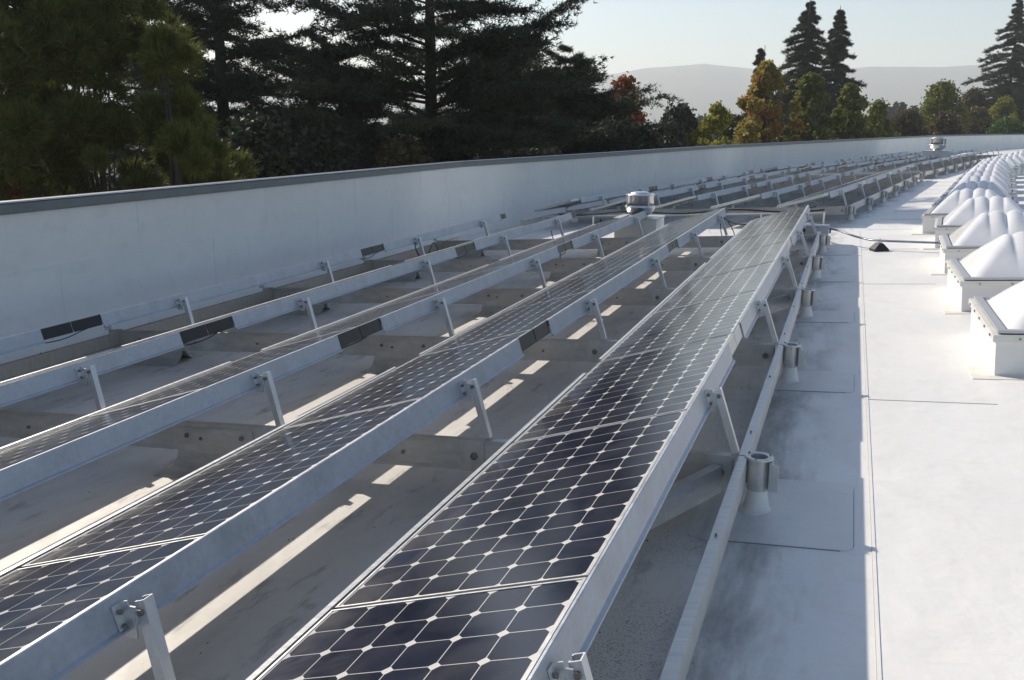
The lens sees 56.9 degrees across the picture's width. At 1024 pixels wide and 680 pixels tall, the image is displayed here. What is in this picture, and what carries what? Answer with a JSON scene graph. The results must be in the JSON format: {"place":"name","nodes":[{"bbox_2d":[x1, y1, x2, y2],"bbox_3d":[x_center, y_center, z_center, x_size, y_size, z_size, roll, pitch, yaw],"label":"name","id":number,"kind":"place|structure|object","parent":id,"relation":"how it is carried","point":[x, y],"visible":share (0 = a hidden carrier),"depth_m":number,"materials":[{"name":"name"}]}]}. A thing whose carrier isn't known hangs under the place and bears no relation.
{"place":"outdoors","nodes":[
{"label":"outdoors","id":0,"kind":"place"},
{"bbox_2d":[93,140,415,183],"bbox_3d":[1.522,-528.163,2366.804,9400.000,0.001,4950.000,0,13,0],"label":"ground","id":1,"kind":"structure","parent":0,"point":[129,165],"depth_m":198.79,"materials":[{"name":"green plant"}]},
{"bbox_2d":[4,134,115,194],"bbox_3d":[-12.426,-1.171,25.533,6.985,10.901,8.800,11,17,40],"label":"shrub","id":2,"kind":"object","parent":1,"relation":"on","point":[79,179],"visible":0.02,"depth_m":25.37,"materials":[{"name":"green plant"}]},
{"bbox_2d":[0,0,222,200],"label":"pine tree","id":3,"kind":"object","parent":1,"relation":"on","point":[73,110],"visible":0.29,"depth_m":18.48,"materials":[{"name":"green plant"}]},
{"bbox_2d":[0,0,250,185],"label":"cedar tree","id":4,"kind":"object","parent":1,"relation":"on","point":[210,40],"visible":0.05,"depth_m":35.91,"materials":[{"name":"green plant"}]},
{"bbox_2d":[0,0,273,198],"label":"pine tree","id":5,"kind":"object","parent":1,"relation":"on","point":[22,168],"visible":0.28,"depth_m":19.07,"materials":[{"name":"green plant"}]},
{"bbox_2d":[76,20,238,190],"bbox_3d":[-6.717,-0.176,18.913,2.982,11.924,2.498,0,13,0],"label":"pine tree","id":6,"kind":"object","parent":1,"relation":"on","point":[164,51],"visible":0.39,"depth_m":17.73,"materials":[{"name":"green plant"}]},
{"bbox_2d":[83,0,328,190],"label":"cedar tree","id":7,"kind":"object","parent":1,"relation":"on","point":[220,21],"visible":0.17,"depth_m":31.83,"materials":[{"name":"green plant"}]},
{"bbox_2d":[217,103,310,180],"bbox_3d":[-7.449,-1.210,26.508,8.113,10.573,8.121,0,13,0],"label":"shrub","id":8,"kind":"object","parent":1,"relation":"on","point":[263,141],"visible":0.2,"depth_m":25.01,"materials":[{"name":"green plant"}]},
{"bbox_2d":[281,110,377,174],"bbox_3d":[-5.813,-1.333,27.474,7.730,10.403,6.950,5,14,19],"label":"shrub","id":9,"kind":"object","parent":1,"relation":"on","point":[325,149],"visible":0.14,"depth_m":25.99,"materials":[{"name":"green plant"}]},
{"bbox_2d":[237,26,422,170],"bbox_3d":[-5.871,-3.705,31.907,12.863,13.043,12.945,0,13,0],"label":"cedar tree","id":10,"kind":"object","parent":1,"relation":"on","point":[342,109],"visible":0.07,"depth_m":30.32,"materials":[{"name":"green plant"}]},
{"bbox_2d":[375,133,434,167],"bbox_3d":[-3.236,-0.865,26.727,4.481,9.825,4.656,-9,16,-36],"label":"shrub","id":11,"kind":"object","parent":1,"relation":"on","point":[395,152],"visible":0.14,"depth_m":25.18,"materials":[{"name":"green plant"}]},
{"bbox_2d":[235,0,631,170],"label":"cedar tree","id":12,"kind":"object","parent":1,"relation":"on","point":[486,50],"visible":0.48,"depth_m":26.61,"materials":[{"name":"green plant"}]},
{"bbox_2d":[413,47,617,156],"bbox_3d":[0.645,-4.670,35.233,12.473,13.489,12.404,0,13,0],"label":"cedar tree","id":13,"kind":"object","parent":1,"relation":"on","point":[532,110],"visible":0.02,"depth_m":34.17,"materials":[{"name":"green plant"}]},
{"bbox_2d":[536,41,685,154],"bbox_3d":[2.108,-5.052,37.546,9.391,13.211,9.598,-12,18,-43],"label":"cedar tree","id":14,"kind":"object","parent":1,"relation":"on","point":[579,103],"visible":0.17,"depth_m":36.33,"materials":[{"name":"green plant"}]},
{"bbox_2d":[602,71,648,151],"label":"maple tree","id":15,"kind":"object","parent":1,"relation":"on","point":[624,82],"visible":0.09,"depth_m":42.17,"materials":[{"name":"red plant"}]},
{"bbox_2d":[620,122,669,150],"bbox_3d":[5.209,-3.341,36.925,6.304,10.172,5.175,9,15,34],"label":"shrub","id":16,"kind":"object","parent":1,"relation":"on","point":[647,139],"visible":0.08,"depth_m":35.80,"materials":[{"name":"green plant"}]},
{"bbox_2d":[656,102,698,147],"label":"round tree","id":17,"kind":"object","parent":1,"relation":"on","point":[680,114],"visible":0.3,"depth_m":51.95,"materials":[{"name":"green plant"}]},
{"bbox_2d":[684,100,736,147],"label":"young tree","id":18,"kind":"object","parent":1,"relation":"on","point":[717,120],"visible":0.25,"depth_m":50.34,"materials":[{"name":"green plant"}]},
{"bbox_2d":[731,120,761,146],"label":"autumn tree","id":19,"kind":"object","parent":1,"relation":"on","point":[747,133],"visible":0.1,"depth_m":54.48,"materials":[{"name":"yellow plant"}]},
{"bbox_2d":[734,59,808,145],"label":"autumn tree","id":20,"kind":"object","parent":1,"relation":"on","point":[766,79],"visible":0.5,"depth_m":59.43,"materials":[{"name":"orange plant"}]},
{"bbox_2d":[770,0,843,142],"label":"redwood tree","id":21,"kind":"object","parent":1,"relation":"on","point":[802,55],"visible":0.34,"depth_m":83.87,"materials":[{"name":"green plant"}]},
{"bbox_2d":[776,72,847,143],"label":"autumn tree","id":22,"kind":"object","parent":1,"relation":"on","point":[811,96],"visible":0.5,"depth_m":61.34,"materials":[{"name":"green plant"}]},
{"bbox_2d":[819,5,868,136],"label":"redwood tree","id":23,"kind":"object","parent":1,"relation":"on","point":[837,54],"visible":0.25,"depth_m":85.71,"materials":[{"name":"green plant"}]},
{"bbox_2d":[815,82,881,141],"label":"autumn tree","id":24,"kind":"object","parent":1,"relation":"on","point":[852,103],"visible":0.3,"depth_m":63.32,"materials":[{"name":"green plant"}]},
{"bbox_2d":[863,97,900,139],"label":"round tree","id":25,"kind":"object","parent":1,"relation":"on","point":[879,121],"visible":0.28,"depth_m":71.54,"materials":[{"name":"green plant"}]},
{"bbox_2d":[892,107,930,137],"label":"bush","id":26,"kind":"object","parent":1,"relation":"on","point":[908,121],"visible":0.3,"depth_m":84.92,"materials":[{"name":"green plant"}]},
{"bbox_2d":[917,78,975,133],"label":"broad tree","id":27,"kind":"object","parent":1,"relation":"on","point":[941,95],"visible":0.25,"depth_m":95.98,"materials":[{"name":"green plant"}]},
{"bbox_2d":[927,110,968,134],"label":"bush","id":28,"kind":"object","parent":1,"relation":"on","point":[945,123],"visible":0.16,"depth_m":90.92,"materials":[{"name":"green plant"}]},
{"bbox_2d":[955,85,991,123],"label":"tree","id":29,"kind":"object","parent":1,"relation":"on","point":[972,96],"visible":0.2,"depth_m":117.38,"materials":[{"name":"green plant"}]},
{"bbox_2d":[961,105,995,133],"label":"bush","id":30,"kind":"object","parent":1,"relation":"on","point":[979,122],"visible":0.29,"depth_m":108.12,"materials":[{"name":"green plant"}]},
{"bbox_2d":[954,0,1023,124],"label":"redwood tree","id":31,"kind":"object","parent":1,"relation":"on","point":[1015,26],"visible":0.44,"depth_m":124.07,"materials":[{"name":"green plant"}]},
{"bbox_2d":[983,115,1023,133],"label":"bush","id":32,"kind":"object","parent":1,"relation":"on","point":[1005,125],"visible":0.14,"depth_m":104.60,"materials":[{"name":"green plant"}]},
{"bbox_2d":[988,95,1023,126],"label":"bush","id":33,"kind":"object","parent":1,"relation":"on","point":[1005,105],"visible":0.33,"depth_m":113.94,"materials":[{"name":"green plant"}]},
{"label":"building","id":34,"kind":"object","parent":1,"relation":"on","visible":0},
{"bbox_2d":[0,134,1023,363],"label":"parapet wall","id":35,"kind":"structure","parent":34,"relation":"on","point":[65,258],"depth_m":12.22,"materials":[{"name":"paint"}]},
{"bbox_2d":[922,137,951,161],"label":"roof vent","id":36,"kind":"object","parent":34,"relation":"on","point":[937,145],"visible":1,"depth_m":41.36,"materials":[{"name":"metal"}]},
{"bbox_2d":[0,149,1023,679],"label":"roof","id":37,"kind":"structure","parent":0,"point":[948,487],"depth_m":4.56,"materials":[{"name":"plastic"}]},
{"bbox_2d":[0,237,458,381],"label":"edge rail","id":38,"kind":"object","parent":37,"relation":"on","point":[30,364],"visible":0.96,"depth_m":8.99,"materials":[{"name":"metal"}]},
{"bbox_2d":[0,410,735,530],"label":"cross beam","id":39,"kind":"structure","parent":37,"relation":"on","point":[702,476],"depth_m":4.82,"materials":[{"name":"metal"}]},
{"bbox_2d":[0,212,575,410],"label":"panel rack","id":40,"kind":"object","parent":39,"relation":"on","point":[84,371],"visible":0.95,"depth_m":6.84,"materials":[{"name":"metal"}]},
{"bbox_2d":[0,324,202,384],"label":"solar panel","id":41,"kind":"object","parent":40,"relation":"on","point":[50,369],"visible":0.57,"depth_m":6.20,"materials":[{"name":"black glass"}]},
{"bbox_2d":[108,330,775,372],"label":"cross beam","id":42,"kind":"structure","parent":37,"relation":"on","point":[387,352],"depth_m":7.40,"materials":[{"name":"metal"}]},
{"bbox_2d":[262,288,795,317],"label":"cross beam","id":43,"kind":"structure","parent":37,"relation":"on","point":[492,301],"depth_m":9.57,"materials":[{"name":"concrete"}]},
{"bbox_2d":[0,211,649,501],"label":"panel rack","id":44,"kind":"object","parent":43,"relation":"on","point":[24,475],"visible":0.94,"depth_m":5.06,"materials":[{"name":"metal"}]},
{"bbox_2d":[0,389,200,469],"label":"solar panel","id":45,"kind":"object","parent":44,"relation":"on","point":[31,448],"visible":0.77,"depth_m":4.40,"materials":[{"name":"black glass"}]},
{"bbox_2d":[89,327,355,416],"bbox_3d":[-1.622,0.181,5.596,0.798,0.046,1.572,-13,7,22],"label":"solar panel","id":46,"kind":"object","parent":44,"relation":"on","point":[218,374],"visible":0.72,"depth_m":5.47,"materials":[{"name":"black glass"}]},
{"bbox_2d":[263,289,448,350],"bbox_3d":[-1.097,-0.146,7.041,0.798,0.047,1.572,-13,7,22],"label":"solar panel","id":47,"kind":"object","parent":44,"relation":"on","point":[358,320],"visible":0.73,"depth_m":6.95,"materials":[{"name":"black glass"}]},
{"bbox_2d":[368,264,510,310],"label":"solar panel","id":48,"kind":"object","parent":44,"relation":"on","point":[446,285],"visible":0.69,"depth_m":8.44,"materials":[{"name":"black glass"}]},
{"bbox_2d":[445,244,561,281],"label":"solar panel","id":49,"kind":"object","parent":44,"relation":"on","point":[508,261],"visible":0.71,"depth_m":9.89,"materials":[{"name":"black glass"}]},
{"bbox_2d":[0,207,727,679],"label":"panel rack","id":50,"kind":"object","parent":43,"relation":"on","point":[64,649],"visible":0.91,"depth_m":3.16,"materials":[{"name":"metal"}]},
{"bbox_2d":[0,536,201,662],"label":"solar panel","id":51,"kind":"object","parent":50,"relation":"on","point":[38,602],"visible":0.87,"depth_m":2.71,"materials":[{"name":"black glass"}]},
{"bbox_2d":[21,398,421,567],"bbox_3d":[-1.019,0.533,3.747,0.798,0.047,1.572,-14,7,22],"label":"solar panel","id":52,"kind":"object","parent":50,"relation":"on","point":[206,501],"visible":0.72,"depth_m":3.53,"materials":[{"name":"black glass"}]},
{"bbox_2d":[282,330,530,428],"bbox_3d":[-0.494,0.205,5.192,0.798,0.047,1.572,-13,7,22],"label":"solar panel","id":53,"kind":"object","parent":50,"relation":"on","point":[419,377],"visible":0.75,"depth_m":5.04,"materials":[{"name":"black glass"}]},
{"bbox_2d":[419,289,594,356],"bbox_3d":[0.030,-0.123,6.637,0.798,0.048,1.572,-13,7,22],"label":"solar panel","id":54,"kind":"object","parent":50,"relation":"on","point":[521,319],"visible":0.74,"depth_m":6.52,"materials":[{"name":"black glass"}]},
{"bbox_2d":[504,261,639,311],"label":"solar panel","id":55,"kind":"object","parent":50,"relation":"on","point":[578,285],"visible":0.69,"depth_m":8.01,"materials":[{"name":"black glass"}]},
{"bbox_2d":[560,242,669,281],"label":"solar panel","id":56,"kind":"object","parent":50,"relation":"on","point":[619,260],"visible":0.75,"depth_m":9.45,"materials":[{"name":"black glass"}]},
{"bbox_2d":[602,228,691,259],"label":"solar panel","id":57,"kind":"object","parent":50,"relation":"on","point":[660,240],"visible":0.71,"depth_m":10.93,"materials":[{"name":"black glass"}]},
{"bbox_2d":[633,216,710,243],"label":"solar panel","id":58,"kind":"object","parent":50,"relation":"on","point":[677,228],"visible":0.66,"depth_m":12.38,"materials":[{"name":"black glass"}]},
{"bbox_2d":[246,205,816,679],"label":"panel rack","id":59,"kind":"object","parent":43,"relation":"on","point":[564,655],"visible":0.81,"depth_m":3.05,"materials":[{"name":"metal"}]},
{"bbox_2d":[256,577,586,679],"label":"solar panel","id":60,"kind":"object","parent":59,"relation":"on","point":[506,633],"visible":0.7,"depth_m":2.37,"materials":[{"name":"black glass"}]},
{"bbox_2d":[334,410,685,608],"bbox_3d":[0.108,0.556,3.343,0.798,0.047,1.572,-13,7,22],"label":"solar panel","id":61,"kind":"object","parent":59,"relation":"on","point":[545,509],"visible":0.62,"depth_m":3.10,"materials":[{"name":"black glass"}]},
{"bbox_2d":[513,333,731,442],"bbox_3d":[0.633,0.229,4.788,0.798,0.046,1.572,-13,7,22],"label":"solar panel","id":62,"kind":"object","parent":59,"relation":"on","point":[667,380],"visible":0.68,"depth_m":4.62,"materials":[{"name":"black glass"}]},
{"bbox_2d":[601,289,757,361],"bbox_3d":[1.158,-0.100,6.233,0.798,0.047,1.572,-13,7,22],"label":"solar panel","id":63,"kind":"object","parent":59,"relation":"on","point":[691,323],"visible":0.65,"depth_m":6.09,"materials":[{"name":"black glass"}]},
{"bbox_2d":[652,261,774,313],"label":"solar panel","id":64,"kind":"object","parent":59,"relation":"on","point":[750,278],"visible":0.61,"depth_m":7.58,"materials":[{"name":"black glass"}]},
{"bbox_2d":[687,240,786,281],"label":"solar panel","id":65,"kind":"object","parent":59,"relation":"on","point":[742,259],"visible":0.65,"depth_m":9.04,"materials":[{"name":"black glass"}]},
{"bbox_2d":[712,226,795,258],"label":"solar panel","id":66,"kind":"object","parent":59,"relation":"on","point":[761,240],"visible":0.64,"depth_m":10.51,"materials":[{"name":"black glass"}]},
{"bbox_2d":[730,214,802,241],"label":"solar panel","id":67,"kind":"object","parent":59,"relation":"on","point":[768,227],"visible":0.64,"depth_m":11.95,"materials":[{"name":"black glass"}]},
{"bbox_2d":[744,205,807,228],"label":"solar panel","id":68,"kind":"object","parent":59,"relation":"on","point":[778,216],"visible":0.65,"depth_m":13.43,"materials":[{"name":"black glass"}]},
{"bbox_2d":[364,256,807,280],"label":"cross beam","id":69,"kind":"structure","parent":37,"relation":"on","point":[559,268],"depth_m":11.75,"materials":[{"name":"concrete"}]},
{"bbox_2d":[435,234,815,257],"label":"cross beam","id":70,"kind":"structure","parent":37,"relation":"on","point":[610,245],"depth_m":13.91,"materials":[{"name":"metal"}]},
{"bbox_2d":[613,191,665,237],"bbox_3d":[1.998,-1.851,14.799,0.684,0.940,0.684,5,14,19],"label":"roof vent","id":71,"kind":"object","parent":37,"relation":"on","point":[639,201],"visible":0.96,"depth_m":14.55,"materials":[{"name":"metal"}]},
{"bbox_2d":[566,206,845,222],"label":"cross beam","id":72,"kind":"structure","parent":37,"relation":"on","point":[835,210],"depth_m":18.64,"materials":[{"name":"metal"}]},
{"bbox_2d":[608,198,863,210],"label":"cross beam","id":73,"kind":"structure","parent":37,"relation":"on","point":[775,203],"depth_m":20.51,"materials":[{"name":"metal"}]},
{"bbox_2d":[659,231,820,679],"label":"edge rail","id":74,"kind":"object","parent":37,"relation":"on","point":[680,656],"visible":0.99,"depth_m":3.52,"materials":[{"name":"metal"}]},
{"bbox_2d":[654,191,878,201],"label":"cross beam","id":75,"kind":"structure","parent":37,"relation":"on","point":[858,194],"depth_m":22.66,"materials":[{"name":"metal"}]},
{"bbox_2d":[688,479,853,550],"bbox_3d":[1.188,0.767,4.281,0.670,0.046,0.780,5,14,19],"label":"membrane patch","id":76,"kind":"object","parent":37,"relation":"on","point":[811,514],"visible":0.75,"depth_m":4.17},
{"bbox_2d":[738,451,778,515],"bbox_3d":[1.109,0.642,4.260,0.175,0.265,0.170,5,14,19],"label":"roof post","id":77,"kind":"object","parent":76,"relation":"on","point":[762,474],"visible":1,"depth_m":4.22,"materials":[{"name":"metal"}]},
{"bbox_2d":[748,369,853,392],"bbox_3d":[1.975,0.276,6.446,0.670,0.046,0.550,5,14,19],"label":"membrane patch","id":78,"kind":"object","parent":37,"relation":"on","point":[829,381],"visible":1,"depth_m":6.38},
{"bbox_2d":[777,342,804,383],"bbox_3d":[1.895,0.151,6.425,0.175,0.265,0.170,5,14,19],"label":"roof post","id":79,"kind":"object","parent":78,"relation":"on","point":[793,356],"visible":0.99,"depth_m":6.39,"materials":[{"name":"metal"}]},
{"bbox_2d":[775,310,853,322],"bbox_3d":[2.761,-0.214,8.611,0.670,0.046,0.550,5,14,19],"label":"membrane patch","id":80,"kind":"object","parent":37,"relation":"on","point":[833,316],"visible":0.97,"depth_m":8.55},
{"bbox_2d":[797,287,817,317],"bbox_3d":[2.681,-0.339,8.590,0.175,0.265,0.170,5,14,19],"label":"roof post","id":81,"kind":"object","parent":80,"relation":"on","point":[809,297],"visible":0.98,"depth_m":8.55,"materials":[{"name":"metal"}]},
{"bbox_2d":[791,274,854,281],"bbox_3d":[3.547,-0.704,10.776,0.670,0.046,0.550,5,14,19],"label":"membrane patch","id":82,"kind":"object","parent":37,"relation":"on","point":[838,278],"visible":0.79,"depth_m":10.71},
{"bbox_2d":[767,151,907,173],"bbox_3d":[15.727,-8.339,44.057,0.972,0.357,25.590,8,15,31],"label":"panel rack","id":83,"kind":"object","parent":37,"relation":"on","point":[816,163],"visible":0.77,"depth_m":39.99,"materials":[{"name":"metal"}]},
{"bbox_2d":[860,234,881,679],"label":"roof lap","id":84,"kind":"object","parent":37,"relation":"on","point":[878,657],"visible":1,"depth_m":4.04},
{"bbox_2d":[859,231,997,679],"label":"roof seam","id":85,"kind":"object","parent":37,"relation":"on","point":[868,469],"visible":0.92,"depth_m":5.14,"materials":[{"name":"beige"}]},
{"bbox_2d":[912,188,1000,234],"bbox_3d":[7.132,-2.023,14.787,1.468,0.690,1.548,3,13,28],"label":"skylight","id":86,"kind":"object","parent":37,"relation":"on","point":[950,203],"visible":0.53,"depth_m":14.52,"materials":[{"name":"white plastic"}]},
{"bbox_2d":[916,148,1001,168],"bbox_3d":[19.780,-8.036,41.518,0.972,0.357,25.590,8,15,31],"label":"panel rack","id":87,"kind":"object","parent":37,"relation":"on","point":[928,162],"visible":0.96,"depth_m":38.10,"materials":[{"name":"metal"}]},
{"bbox_2d":[923,196,1023,248],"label":"skylight","id":88,"kind":"object","parent":37,"relation":"on","point":[963,213],"visible":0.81,"depth_m":12.82,"materials":[{"name":"white plastic"}]},
{"bbox_2d":[932,181,1018,206],"bbox_3d":[8.204,-2.484,16.833,1.468,0.690,1.548,3,13,28],"label":"skylight","id":89,"kind":"object","parent":37,"relation":"on","point":[986,185],"visible":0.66,"depth_m":16.61,"materials":[{"name":"white plastic"}]},
{"bbox_2d":[930,210,1023,274],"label":"skylight","id":90,"kind":"object","parent":37,"relation":"on","point":[973,234],"visible":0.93,"depth_m":10.69,"materials":[{"name":"white plastic"}]},
{"bbox_2d":[940,175,1017,197],"bbox_3d":[9.275,-2.945,18.879,1.468,0.690,1.548,3,13,28],"label":"skylight","id":91,"kind":"object","parent":37,"relation":"on","point":[999,183],"visible":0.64,"depth_m":18.64,"materials":[{"name":"white plastic"}]},
{"bbox_2d":[942,231,1023,313],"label":"skylight","id":92,"kind":"object","parent":37,"relation":"on","point":[995,266],"visible":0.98,"depth_m":8.53,"materials":[{"name":"white plastic"}]},
{"bbox_2d":[967,280,1023,379],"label":"skylight","id":93,"kind":"object","parent":37,"relation":"on","point":[997,329],"visible":0.99,"depth_m":6.46,"materials":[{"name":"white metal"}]},
{"bbox_2d":[9,0,1023,81],"label":"sky","id":94,"kind":"structure","parent":0,"point":[638,34],"materials":[{"name":"white"}]},
{"bbox_2d":[62,64,1023,124],"bbox_3d":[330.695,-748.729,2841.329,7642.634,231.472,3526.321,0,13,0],"label":"hills","id":95,"kind":"structure","parent":0,"point":[700,88],"depth_m":2892.19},
{"bbox_3d":[4.521,-4.008,26.245,0.175,0.265,0.170,7,14,27],"label":"roof post","id":96,"kind":"object","parent":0,"visible":0},
{"bbox_2d":[678,185,891,195],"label":"cross beam","id":97,"kind":"structure","parent":96,"relation":"on","point":[810,190],"depth_m":24.66,"materials":[{"name":"metal"}]},
{"bbox_2d":[589,167,800,210],"bbox_3d":[5.495,-4.044,24.735,0.972,0.357,16.158,7,14,27],"label":"panel rack","id":98,"kind":"object","parent":97,"relation":"on","point":[688,190],"visible":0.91,"depth_m":23.24,"materials":[{"name":"metal"}]},
{"bbox_2d":[673,166,838,208],"bbox_3d":[6.553,-3.986,24.176,0.972,0.357,16.158,7,14,27],"label":"panel rack","id":99,"kind":"object","parent":97,"relation":"on","point":[715,194],"visible":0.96,"depth_m":21.70,"materials":[{"name":"metal"}]},
{"bbox_2d":[710,165,877,208],"bbox_3d":[7.611,-3.927,23.618,0.972,0.357,16.158,7,14,27],"label":"panel rack","id":100,"kind":"object","parent":97,"relation":"on","point":[777,192],"visible":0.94,"depth_m":20.54,"materials":[{"name":"metal"}]},
{"bbox_2d":[777,163,918,207],"bbox_3d":[8.670,-3.869,23.059,0.972,0.357,16.158,7,14,27],"label":"panel rack","id":101,"kind":"object","parent":97,"relation":"on","point":[843,190],"visible":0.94,"depth_m":20.43,"materials":[{"name":"metal"}]},
{"bbox_3d":[5.619,-4.467,28.277,0.175,0.265,0.170,7,14,27],"label":"roof post","id":102,"kind":"object","parent":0,"visible":0},
{"bbox_2d":[702,181,900,189],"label":"cross beam","id":103,"kind":"structure","parent":102,"relation":"on","point":[884,183],"depth_m":26.72,"materials":[{"name":"metal"}]},
{"bbox_3d":[6.718,-4.926,30.309,0.175,0.265,0.170,7,14,27],"label":"roof post","id":104,"kind":"object","parent":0,"visible":0},
{"bbox_2d":[724,177,909,185],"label":"cross beam","id":105,"kind":"structure","parent":104,"relation":"on","point":[834,180],"depth_m":28.73,"materials":[{"name":"metal"}]},
{"bbox_3d":[-4.274,0.529,6.189,0.175,0.265,0.170,5,14,19],"label":"roof post","id":106,"kind":"object","parent":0,"visible":0},
{"bbox_2d":[0,213,505,354],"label":"panel rack","id":107,"kind":"object","parent":106,"relation":"on","point":[17,342],"visible":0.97,"depth_m":8.45,"materials":[{"name":"metal"}]},
{"bbox_3d":[1.226,-2.631,20.149,0.175,0.265,0.170,7,14,27],"label":"roof post","id":108,"kind":"object","parent":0,"visible":0},
{"bbox_2d":[534,169,765,211],"bbox_3d":[4.437,-4.103,25.294,0.972,0.357,16.158,7,14,27],"label":"panel rack","id":109,"kind":"object","parent":108,"relation":"on","point":[601,197],"visible":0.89,"depth_m":23.34,"materials":[{"name":"metal"}]},
{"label":"cross beam","id":110,"kind":"object","parent":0,"visible":0},
{"bbox_2d":[788,152,922,172],"bbox_3d":[16.740,-8.263,43.422,0.972,0.357,25.590,8,15,31],"label":"panel rack","id":111,"kind":"object","parent":110,"relation":"on","point":[827,165],"visible":0.69,"depth_m":38.94,"materials":[{"name":"metal"}]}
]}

